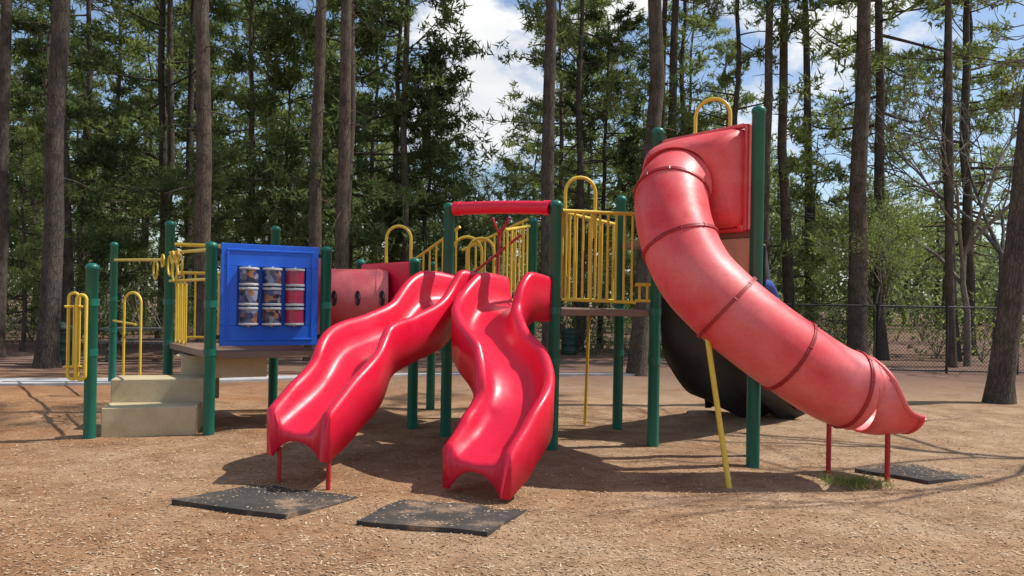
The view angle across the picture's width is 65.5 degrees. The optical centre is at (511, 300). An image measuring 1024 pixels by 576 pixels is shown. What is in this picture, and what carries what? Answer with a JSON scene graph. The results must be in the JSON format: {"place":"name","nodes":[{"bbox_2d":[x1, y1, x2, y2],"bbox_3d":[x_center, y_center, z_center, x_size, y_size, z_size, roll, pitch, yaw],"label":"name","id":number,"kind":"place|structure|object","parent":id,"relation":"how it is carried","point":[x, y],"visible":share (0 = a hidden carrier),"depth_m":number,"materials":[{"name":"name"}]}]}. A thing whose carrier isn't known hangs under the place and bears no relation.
{"place":"outdoors","nodes":[
{"label":"outdoors","id":0,"kind":"place"},
{"bbox_2d":[0,372,647,385],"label":"concrete path","id":1,"kind":"structure","parent":0,"point":[37,381],"depth_m":14.51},
{"bbox_2d":[0,295,1023,575],"bbox_3d":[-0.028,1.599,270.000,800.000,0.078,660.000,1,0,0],"label":"ground","id":2,"kind":"structure","parent":0,"point":[936,397],"depth_m":6.93,"materials":[{"name":"soil"}]},
{"bbox_2d":[0,0,32,357],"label":"pine tree","id":3,"kind":"object","parent":2,"relation":"on","point":[5,39],"visible":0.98,"depth_m":19.47,"materials":[{"name":"brown plant"}]},
{"bbox_2d":[0,10,72,202],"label":"pine tree","id":4,"kind":"object","parent":2,"relation":"on","point":[23,59],"visible":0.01,"depth_m":45.33,"materials":[{"name":"green plant"}]},
{"bbox_2d":[18,0,80,325],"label":"pine tree","id":5,"kind":"object","parent":2,"relation":"on","point":[68,280],"visible":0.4,"depth_m":21.73,"materials":[{"name":"brown plant"}]},
{"bbox_2d":[8,0,96,368],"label":"pine tree","id":6,"kind":"object","parent":2,"relation":"on","point":[47,351],"visible":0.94,"depth_m":16.98,"materials":[{"name":"brown plant"}]},
{"bbox_2d":[7,51,99,305],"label":"pine tree","id":7,"kind":"object","parent":2,"relation":"on","point":[14,159],"visible":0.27,"depth_m":25.80,"materials":[{"name":"green plant"}]},
{"bbox_2d":[6,98,109,350],"bbox_3d":[-13.586,-2.031,21.733,4.234,7.068,3.893,1,0,5],"label":"pine tree","id":8,"kind":"object","parent":2,"relation":"on","point":[24,250],"visible":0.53,"depth_m":21.36,"materials":[{"name":"green plant"}]},
{"bbox_2d":[60,322,72,365],"bbox_3d":[-10.018,0.950,17.600,0.588,0.950,0.588,1,0,0],"label":"trash can","id":9,"kind":"object","parent":2,"relation":"on","point":[63,342],"visible":0.24,"depth_m":17.44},
{"bbox_2d":[0,0,132,328],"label":"pine tree","id":10,"kind":"object","parent":2,"relation":"on","point":[36,147],"visible":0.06,"depth_m":34.67,"materials":[{"name":"green plant"}]},
{"bbox_2d":[8,34,131,270],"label":"pine tree","id":11,"kind":"object","parent":2,"relation":"on","point":[96,94],"visible":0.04,"depth_m":42.90,"materials":[{"name":"green plant"}]},
{"bbox_2d":[38,34,136,306],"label":"pine tree","id":12,"kind":"object","parent":2,"relation":"on","point":[102,82],"visible":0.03,"depth_m":47.50,"materials":[{"name":"green plant"}]},
{"bbox_2d":[8,0,186,326],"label":"pine tree","id":13,"kind":"object","parent":2,"relation":"on","point":[119,88],"visible":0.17,"depth_m":37.73,"materials":[{"name":"green plant"}]},
{"bbox_2d":[0,0,195,323],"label":"pine tree","id":14,"kind":"object","parent":2,"relation":"on","point":[96,155],"visible":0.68,"depth_m":25.49,"materials":[{"name":"green plant"}]},
{"bbox_2d":[0,0,216,333],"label":"pine tree","id":15,"kind":"object","parent":2,"relation":"on","point":[129,49],"visible":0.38,"depth_m":30.34,"materials":[{"name":"green plant"}]},
{"bbox_2d":[72,208,164,298],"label":"spring tree","id":16,"kind":"object","parent":2,"relation":"on","point":[121,246],"visible":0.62,"depth_m":24.39,"materials":[{"name":"green plant"}]},
{"bbox_2d":[71,70,180,321],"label":"pine tree","id":17,"kind":"object","parent":2,"relation":"on","point":[122,93],"visible":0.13,"depth_m":45.08,"materials":[{"name":"green plant"}]},
{"bbox_2d":[11,0,274,337],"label":"pine tree","id":18,"kind":"object","parent":2,"relation":"on","point":[160,80],"visible":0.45,"depth_m":28.47,"materials":[{"name":"green plant"}]},
{"bbox_2d":[98,327,188,360],"bbox_3d":[-9.020,1.068,19.500,1.800,0.795,1.650,1,0,-11],"label":"picnic table","id":19,"kind":"object","parent":2,"relation":"on","point":[144,341],"visible":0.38,"depth_m":19.20,"materials":[{"name":"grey wood"}]},
{"bbox_2d":[72,3,217,324],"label":"pine tree","id":20,"kind":"object","parent":2,"relation":"on","point":[141,59],"visible":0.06,"depth_m":41.44,"materials":[{"name":"green plant"}]},
{"bbox_2d":[101,353,218,436],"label":"entry steps","id":21,"kind":"structure","parent":2,"relation":"on","point":[149,405],"depth_m":9.27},
{"bbox_2d":[72,0,247,286],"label":"pine tree","id":22,"kind":"object","parent":2,"relation":"on","point":[138,82],"visible":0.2,"depth_m":34.65,"materials":[{"name":"green plant"}]},
{"bbox_2d":[158,0,185,326],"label":"pine tree","id":23,"kind":"object","parent":2,"relation":"on","point":[170,113],"visible":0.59,"depth_m":28.37,"materials":[{"name":"brown plant"}]},
{"bbox_2d":[109,0,263,326],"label":"pine tree","id":24,"kind":"object","parent":2,"relation":"on","point":[180,113],"visible":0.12,"depth_m":39.33,"materials":[{"name":"green plant"}]},
{"bbox_2d":[164,0,239,341],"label":"pine tree","id":25,"kind":"object","parent":2,"relation":"on","point":[202,208],"visible":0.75,"depth_m":18.20,"materials":[{"name":"brown plant"}]},
{"bbox_2d":[143,141,262,339],"bbox_3d":[-8.557,-1.556,22.575,3.448,6.260,3.750,1,0,-26],"label":"pine tree","id":26,"kind":"object","parent":2,"relation":"on","point":[217,161],"visible":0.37,"depth_m":22.70,"materials":[{"name":"green plant"}]},
{"bbox_2d":[138,0,276,216],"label":"pine tree","id":27,"kind":"object","parent":2,"relation":"on","point":[246,78],"visible":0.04,"depth_m":47.63,"materials":[{"name":"green plant"}]},
{"bbox_2d":[166,0,257,335],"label":"pine tree","id":28,"kind":"object","parent":2,"relation":"on","point":[190,111],"visible":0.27,"depth_m":28.92,"materials":[{"name":"brown plant"}]},
{"bbox_2d":[88,0,374,267],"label":"pine tree","id":29,"kind":"object","parent":2,"relation":"on","point":[271,15],"visible":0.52,"depth_m":24.88,"materials":[{"name":"green plant"}]},
{"bbox_2d":[175,0,338,261],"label":"pine tree","id":30,"kind":"object","parent":2,"relation":"on","point":[262,123],"visible":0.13,"depth_m":35.78,"materials":[{"name":"green plant"}]},
{"bbox_2d":[172,483,358,519],"bbox_3d":[-1.899,1.589,6.218,1.119,0.142,0.857,1,0,22],"label":"rubber mat","id":31,"kind":"object","parent":2,"relation":"on","point":[266,500],"visible":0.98,"depth_m":6.13,"materials":[{"name":"black rubber"}]},
{"bbox_2d":[213,6,336,243],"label":"pine tree","id":32,"kind":"object","parent":2,"relation":"on","point":[266,77],"visible":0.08,"depth_m":44.48,"materials":[{"name":"green plant"}]},
{"bbox_2d":[257,165,334,345],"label":"pine tree","id":33,"kind":"object","parent":2,"relation":"on","point":[282,178],"visible":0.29,"depth_m":22.89,"materials":[{"name":"green plant"}]},
{"bbox_2d":[211,1,384,268],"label":"pine tree","id":34,"kind":"object","parent":2,"relation":"on","point":[294,76],"visible":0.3,"depth_m":24.83,"materials":[{"name":"green plant"}]},
{"bbox_2d":[131,0,493,268],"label":"pine tree","id":35,"kind":"object","parent":2,"relation":"on","point":[305,27],"visible":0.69,"depth_m":22.84,"materials":[{"name":"green plant"}]},
{"bbox_2d":[291,0,335,361],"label":"pine tree","id":36,"kind":"object","parent":2,"relation":"on","point":[315,219],"visible":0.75,"depth_m":19.95,"materials":[{"name":"brown plant"}]},
{"bbox_2d":[246,0,400,246],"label":"pine tree","id":37,"kind":"object","parent":2,"relation":"on","point":[337,29],"visible":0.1,"depth_m":35.22,"materials":[{"name":"green plant"}]},
{"bbox_2d":[315,0,385,268],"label":"pine tree","id":38,"kind":"object","parent":2,"relation":"on","point":[342,214],"visible":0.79,"depth_m":19.37,"materials":[{"name":"brown plant"}]},
{"bbox_2d":[290,9,425,267],"bbox_3d":[-7.600,-7.372,40.931,8.088,18.042,8.306,1,0,-26],"label":"pine tree","id":39,"kind":"object","parent":2,"relation":"on","point":[368,147],"visible":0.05,"depth_m":39.97,"materials":[{"name":"green plant"}]},
{"bbox_2d":[348,0,369,252],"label":"pine tree","id":40,"kind":"object","parent":2,"relation":"on","point":[353,106],"visible":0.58,"depth_m":21.42,"materials":[{"name":"brown plant"}]},
{"bbox_2d":[266,270,477,489],"bbox_3d":[-1.180,0.643,7.985,0.847,1.972,2.921,1,0,29],"label":"wave slide","id":41,"kind":"object","parent":2,"relation":"on","point":[326,404],"visible":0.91,"depth_m":7.38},
{"bbox_2d":[310,0,451,267],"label":"pine tree","id":42,"kind":"object","parent":2,"relation":"on","point":[387,149],"visible":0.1,"depth_m":32.56,"materials":[{"name":"green plant"}]},
{"bbox_2d":[322,77,441,270],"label":"pine tree","id":43,"kind":"object","parent":2,"relation":"on","point":[371,96],"visible":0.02,"depth_m":45.67,"materials":[{"name":"green plant"}]},
{"bbox_2d":[63,97,731,424],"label":"yellow railings","id":44,"kind":"object","parent":2,"relation":"on","point":[181,289],"visible":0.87,"depth_m":9.66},
{"bbox_2d":[385,0,410,261],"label":"pine tree","id":45,"kind":"object","parent":2,"relation":"on","point":[404,170],"visible":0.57,"depth_m":23.03,"materials":[{"name":"brown plant"}]},
{"bbox_2d":[281,0,535,274],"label":"pine tree","id":46,"kind":"object","parent":2,"relation":"on","point":[381,192],"visible":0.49,"depth_m":23.77,"materials":[{"name":"green plant"}]},
{"bbox_2d":[83,105,765,467],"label":"support posts","id":47,"kind":"object","parent":2,"relation":"on","point":[758,112],"visible":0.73,"depth_m":9.01,"materials":[{"name":"metal"}]},
{"bbox_2d":[216,243,321,345],"bbox_3d":[-2.835,-0.059,9.359,1.350,1.180,0.226,1,0,-29],"label":"tic tac toe panel","id":48,"kind":"object","parent":47,"relation":"attached to","point":[268,295],"visible":0.97,"depth_m":9.31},
{"bbox_2d":[317,258,409,341],"bbox_3d":[-2.256,0.011,10.497,1.299,1.100,2.114,1,0,-28],"label":"crawl tube","id":49,"kind":"object","parent":47,"relation":"attached to","point":[365,289],"visible":0.47,"depth_m":10.03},
{"bbox_2d":[331,290,384,305],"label":"tube windows","id":50,"kind":"structure","parent":49,"relation":"in","point":[333,297],"depth_m":9.99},
{"bbox_2d":[169,230,749,358],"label":"decks","id":51,"kind":"object","parent":47,"relation":"attached to","point":[245,352],"visible":0.54,"depth_m":9.39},
{"bbox_2d":[215,238,749,377],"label":"riser boards","id":52,"kind":"object","parent":51,"relation":"attached to","point":[738,250],"visible":0.16,"depth_m":9.47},
{"bbox_2d":[451,200,550,215],"bbox_3d":[-0.120,-1.035,8.954,1.256,0.209,0.164,1,0,30],"label":"head bar","id":53,"kind":"object","parent":47,"relation":"attached to","point":[459,208],"visible":0.94,"depth_m":8.89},
{"bbox_2d":[352,39,505,272],"bbox_3d":[-2.566,-3.141,24.411,4.687,9.631,5.022,1,0,-21],"label":"pine tree","id":54,"kind":"object","parent":2,"relation":"on","point":[459,187],"visible":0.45,"depth_m":23.75,"materials":[{"name":"green plant"}]},
{"bbox_2d":[356,499,527,536],"bbox_3d":[-0.487,1.627,5.889,1.040,0.147,0.846,1,0,15],"label":"rubber mat","id":55,"kind":"object","parent":2,"relation":"on","point":[429,516],"visible":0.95,"depth_m":5.79,"materials":[{"name":"black rubber"}]},
{"bbox_2d":[419,112,474,267],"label":"pine tree","id":56,"kind":"object","parent":2,"relation":"on","point":[443,198],"visible":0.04,"depth_m":43.54,"materials":[{"name":"green plant"}]},
{"bbox_2d":[397,146,538,272],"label":"spring tree","id":57,"kind":"object","parent":2,"relation":"on","point":[477,194],"visible":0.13,"depth_m":41.60,"materials":[{"name":"green plant"}]},
{"bbox_2d":[376,98,563,271],"bbox_3d":[-2.451,-3.617,33.771,8.366,10.507,7.412,1,0,-30],"label":"spring tree","id":58,"kind":"object","parent":2,"relation":"on","point":[442,219],"visible":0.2,"depth_m":33.14,"materials":[{"name":"green plant"}]},
{"bbox_2d":[442,272,554,499],"bbox_3d":[-0.099,0.638,7.651,1.042,1.884,2.715,1,0,0],"label":"wave slide","id":59,"kind":"object","parent":2,"relation":"on","point":[499,439],"visible":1,"depth_m":7.18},
{"bbox_2d":[473,158,540,284],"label":"pine tree","id":60,"kind":"object","parent":2,"relation":"on","point":[489,264],"visible":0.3,"depth_m":37.83,"materials":[{"name":"green plant"}]},
{"bbox_2d":[7,37,1008,329],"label":"distant trees","id":61,"kind":"object","parent":2,"relation":"on","point":[983,265],"visible":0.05,"depth_m":63.96,"materials":[{"name":"plant"}]},
{"bbox_2d":[0,397,1023,575],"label":"wood chips","id":62,"kind":"object","parent":2,"relation":"on","point":[352,574],"visible":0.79,"depth_m":5.54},
{"bbox_2d":[5,251,1023,362],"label":"undergrowth","id":63,"kind":"object","parent":2,"relation":"on","point":[104,318],"visible":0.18,"depth_m":27.40,"materials":[{"name":"green plant"}]},
{"bbox_2d":[482,98,574,258],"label":"pine tree","id":64,"kind":"object","parent":2,"relation":"on","point":[524,126],"visible":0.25,"depth_m":37.74,"materials":[{"name":"green plant"}]},
{"bbox_2d":[456,0,641,333],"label":"pine tree","id":65,"kind":"object","parent":2,"relation":"on","point":[561,111],"visible":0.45,"depth_m":33.86,"materials":[{"name":"green plant"}]},
{"bbox_2d":[519,0,582,350],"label":"pine tree","id":66,"kind":"object","parent":2,"relation":"on","point":[547,164],"visible":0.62,"depth_m":17.52,"materials":[{"name":"brown plant"}]},
{"bbox_2d":[452,0,676,352],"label":"pine tree","id":67,"kind":"object","parent":2,"relation":"on","point":[582,203],"visible":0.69,"depth_m":25.17,"materials":[{"name":"green plant"}]},
{"bbox_2d":[489,0,647,328],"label":"pine tree","id":68,"kind":"object","parent":2,"relation":"on","point":[607,4],"visible":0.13,"depth_m":38.30,"materials":[{"name":"green plant"}]},
{"bbox_2d":[561,328,577,354],"bbox_3d":[1.729,1.230,24.000,0.525,0.800,0.525,1,0,0],"label":"trash can","id":69,"kind":"object","parent":2,"relation":"on","point":[569,336],"visible":0.99,"depth_m":23.79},
{"bbox_2d":[497,0,645,292],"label":"pine tree","id":70,"kind":"object","parent":2,"relation":"on","point":[599,134],"visible":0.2,"depth_m":42.27,"materials":[{"name":"green plant"}]},
{"bbox_2d":[521,1,667,348],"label":"pine tree","id":71,"kind":"object","parent":2,"relation":"on","point":[619,17],"visible":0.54,"depth_m":26.69,"materials":[{"name":"green plant"}]},
{"bbox_2d":[557,29,634,317],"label":"pine tree","id":72,"kind":"object","parent":2,"relation":"on","point":[585,169],"visible":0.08,"depth_m":47.55,"materials":[{"name":"green plant"}]},
{"bbox_2d":[563,238,636,307],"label":"spring tree","id":73,"kind":"object","parent":2,"relation":"on","point":[586,271],"visible":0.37,"depth_m":24.89,"materials":[{"name":"green plant"}]},
{"bbox_2d":[601,73,668,262],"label":"pine tree","id":74,"kind":"object","parent":2,"relation":"on","point":[619,136],"visible":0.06,"depth_m":51.13,"materials":[{"name":"green plant"}]},
{"bbox_2d":[608,210,661,302],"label":"pine tree","id":75,"kind":"object","parent":2,"relation":"on","point":[634,265],"visible":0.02,"depth_m":47.09,"materials":[{"name":"green plant"}]},
{"bbox_2d":[596,100,707,316],"bbox_3d":[4.694,-2.197,24.940,4.838,8.078,4.449,1,0,-30],"label":"pine tree","id":76,"kind":"object","parent":2,"relation":"on","point":[687,128],"visible":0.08,"depth_m":24.90,"materials":[{"name":"green plant"}]},
{"bbox_2d":[626,0,683,375],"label":"pine tree","id":77,"kind":"object","parent":2,"relation":"on","point":[637,363],"visible":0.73,"depth_m":17.52,"materials":[{"name":"brown plant"}]},
{"bbox_2d":[645,0,678,138],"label":"pine tree","id":78,"kind":"object","parent":2,"relation":"on","point":[674,44],"visible":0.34,"depth_m":25.94,"materials":[{"name":"brown plant"}]},
{"bbox_2d":[593,0,780,252],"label":"pine tree","id":79,"kind":"object","parent":2,"relation":"on","point":[702,26],"visible":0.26,"depth_m":35.59,"materials":[{"name":"green plant"}]},
{"bbox_2d":[660,0,723,345],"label":"pine tree","id":80,"kind":"object","parent":2,"relation":"on","point":[664,13],"visible":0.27,"depth_m":26.93,"materials":[{"name":"brown plant"}]},
{"bbox_2d":[635,0,778,215],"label":"pine tree","id":81,"kind":"object","parent":2,"relation":"on","point":[718,33],"visible":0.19,"depth_m":43.14,"materials":[{"name":"green plant"}]},
{"bbox_2d":[615,0,849,260],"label":"pine tree","id":82,"kind":"object","parent":2,"relation":"on","point":[724,81],"visible":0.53,"depth_m":24.74,"materials":[{"name":"green plant"}]},
{"bbox_2d":[661,244,804,418],"bbox_3d":[2.958,0.520,10.462,1.427,2.354,3.008,1,0,28],"label":"back slide","id":83,"kind":"object","parent":2,"relation":"on","point":[684,350],"visible":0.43,"depth_m":10.19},
{"bbox_2d":[701,39,799,275],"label":"pine tree","id":84,"kind":"object","parent":2,"relation":"on","point":[712,87],"visible":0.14,"depth_m":49.60,"materials":[{"name":"green plant"}]},
{"bbox_2d":[756,0,802,308],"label":"pine tree","id":85,"kind":"object","parent":2,"relation":"on","point":[787,265],"visible":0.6,"depth_m":24.77,"materials":[{"name":"brown plant"}]},
{"bbox_2d":[731,0,827,323],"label":"pine tree","id":86,"kind":"object","parent":2,"relation":"on","point":[806,69],"visible":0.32,"depth_m":26.88,"materials":[{"name":"brown plant"}]},
{"bbox_2d":[634,123,925,487],"bbox_3d":[2.435,-0.032,7.571,2.695,3.461,1.565,1,0,29],"label":"tube slide","id":87,"kind":"object","parent":2,"relation":"on","point":[692,196],"visible":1,"depth_m":7.17,"materials":[{"name":"plastic"}]},
{"bbox_2d":[751,0,813,269],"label":"pine tree","id":88,"kind":"object","parent":2,"relation":"on","point":[768,88],"visible":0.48,"depth_m":24.15,"materials":[{"name":"brown plant"}]},
{"bbox_2d":[769,205,838,284],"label":"spring tree","id":89,"kind":"object","parent":2,"relation":"on","point":[776,241],"visible":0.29,"depth_m":26.61,"materials":[{"name":"green plant"}]},
{"bbox_2d":[769,115,906,332],"bbox_3d":[10.048,-2.104,25.493,4.838,8.078,4.449,1,0,43],"label":"pine tree","id":90,"kind":"object","parent":2,"relation":"on","point":[801,136],"visible":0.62,"depth_m":25.57,"materials":[{"name":"green plant"}]},
{"bbox_2d":[820,0,890,354],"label":"pine tree","id":91,"kind":"object","parent":2,"relation":"on","point":[858,281],"visible":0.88,"depth_m":21.69,"materials":[{"name":"brown plant"}]},
{"bbox_2d":[813,469,898,489],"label":"grass","id":92,"kind":"structure","parent":2,"relation":"on","point":[858,482],"depth_m":7.13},
{"bbox_2d":[788,0,944,317],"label":"pine tree","id":93,"kind":"object","parent":2,"relation":"on","point":[827,167],"visible":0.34,"depth_m":43.57,"materials":[{"name":"green plant"}]},
{"bbox_2d":[804,195,931,356],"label":"spring tree","id":94,"kind":"object","parent":2,"relation":"on","point":[890,254],"visible":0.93,"depth_m":21.92,"materials":[{"name":"green plant"}]},
{"bbox_2d":[796,173,940,304],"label":"spring tree","id":95,"kind":"object","parent":2,"relation":"on","point":[889,209],"visible":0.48,"depth_m":23.69,"materials":[{"name":"green plant"}]},
{"bbox_2d":[816,40,941,234],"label":"pine tree","id":96,"kind":"object","parent":2,"relation":"on","point":[894,157],"visible":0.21,"depth_m":45.06,"materials":[{"name":"green plant"}]},
{"bbox_2d":[749,0,1023,359],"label":"pine tree","id":97,"kind":"object","parent":2,"relation":"on","point":[878,66],"visible":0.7,"depth_m":24.28,"materials":[{"name":"green plant"}]},
{"bbox_2d":[781,53,1023,366],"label":"bare tree","id":98,"kind":"object","parent":2,"relation":"on","point":[970,243],"visible":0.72,"depth_m":21.36,"materials":[{"name":"grey plant"}]},
{"bbox_2d":[786,302,1023,374],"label":"chain link fence","id":99,"kind":"object","parent":2,"relation":"on","point":[946,351],"visible":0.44,"depth_m":19.54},
{"bbox_2d":[795,0,1023,355],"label":"pine tree","id":100,"kind":"object","parent":2,"relation":"on","point":[966,224],"visible":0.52,"depth_m":27.38,"materials":[{"name":"green plant"}]},
{"bbox_2d":[810,60,1014,340],"bbox_3d":[15.099,-2.692,24.266,8.883,9.279,11.454,1,0,-39],"label":"bare tree","id":101,"kind":"object","parent":2,"relation":"on","point":[995,244],"visible":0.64,"depth_m":24.73,"materials":[{"name":"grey plant"}]},
{"bbox_2d":[855,463,981,484],"bbox_3d":[3.900,1.689,7.634,0.932,0.132,0.708,1,0,-29],"label":"rubber mat","id":102,"kind":"object","parent":2,"relation":"on","point":[917,473],"visible":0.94,"depth_m":7.55,"materials":[{"name":"black rubber"}]},
{"bbox_2d":[847,0,1023,343],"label":"pine tree","id":103,"kind":"object","parent":2,"relation":"on","point":[986,122],"visible":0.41,"depth_m":35.77,"materials":[{"name":"green plant"}]},
{"bbox_2d":[923,6,963,361],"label":"pine tree","id":104,"kind":"object","parent":2,"relation":"on","point":[959,351],"visible":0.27,"depth_m":24.33,"materials":[{"name":"brown plant"}]},
{"bbox_2d":[929,0,971,367],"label":"pine tree","id":105,"kind":"object","parent":2,"relation":"on","point":[949,259],"visible":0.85,"depth_m":21.43,"materials":[{"name":"brown plant"}]},
{"bbox_2d":[892,52,1020,328],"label":"pine tree","id":106,"kind":"object","parent":2,"relation":"on","point":[959,64],"visible":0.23,"depth_m":51.53,"materials":[{"name":"green plant"}]},
{"bbox_2d":[920,0,1023,92],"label":"bare tree","id":107,"kind":"object","parent":2,"relation":"on","point":[1003,62],"visible":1,"depth_m":13.59,"materials":[{"name":"brown plant"}]},
{"bbox_2d":[981,0,1023,404],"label":"pine tree","id":108,"kind":"object","parent":2,"relation":"on","point":[1000,387],"visible":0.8,"depth_m":13.46,"materials":[{"name":"brown plant"}]},
{"bbox_2d":[0,0,1023,303],"label":"sky","id":109,"kind":"structure","parent":0,"point":[493,21],"materials":[{"name":"white"}]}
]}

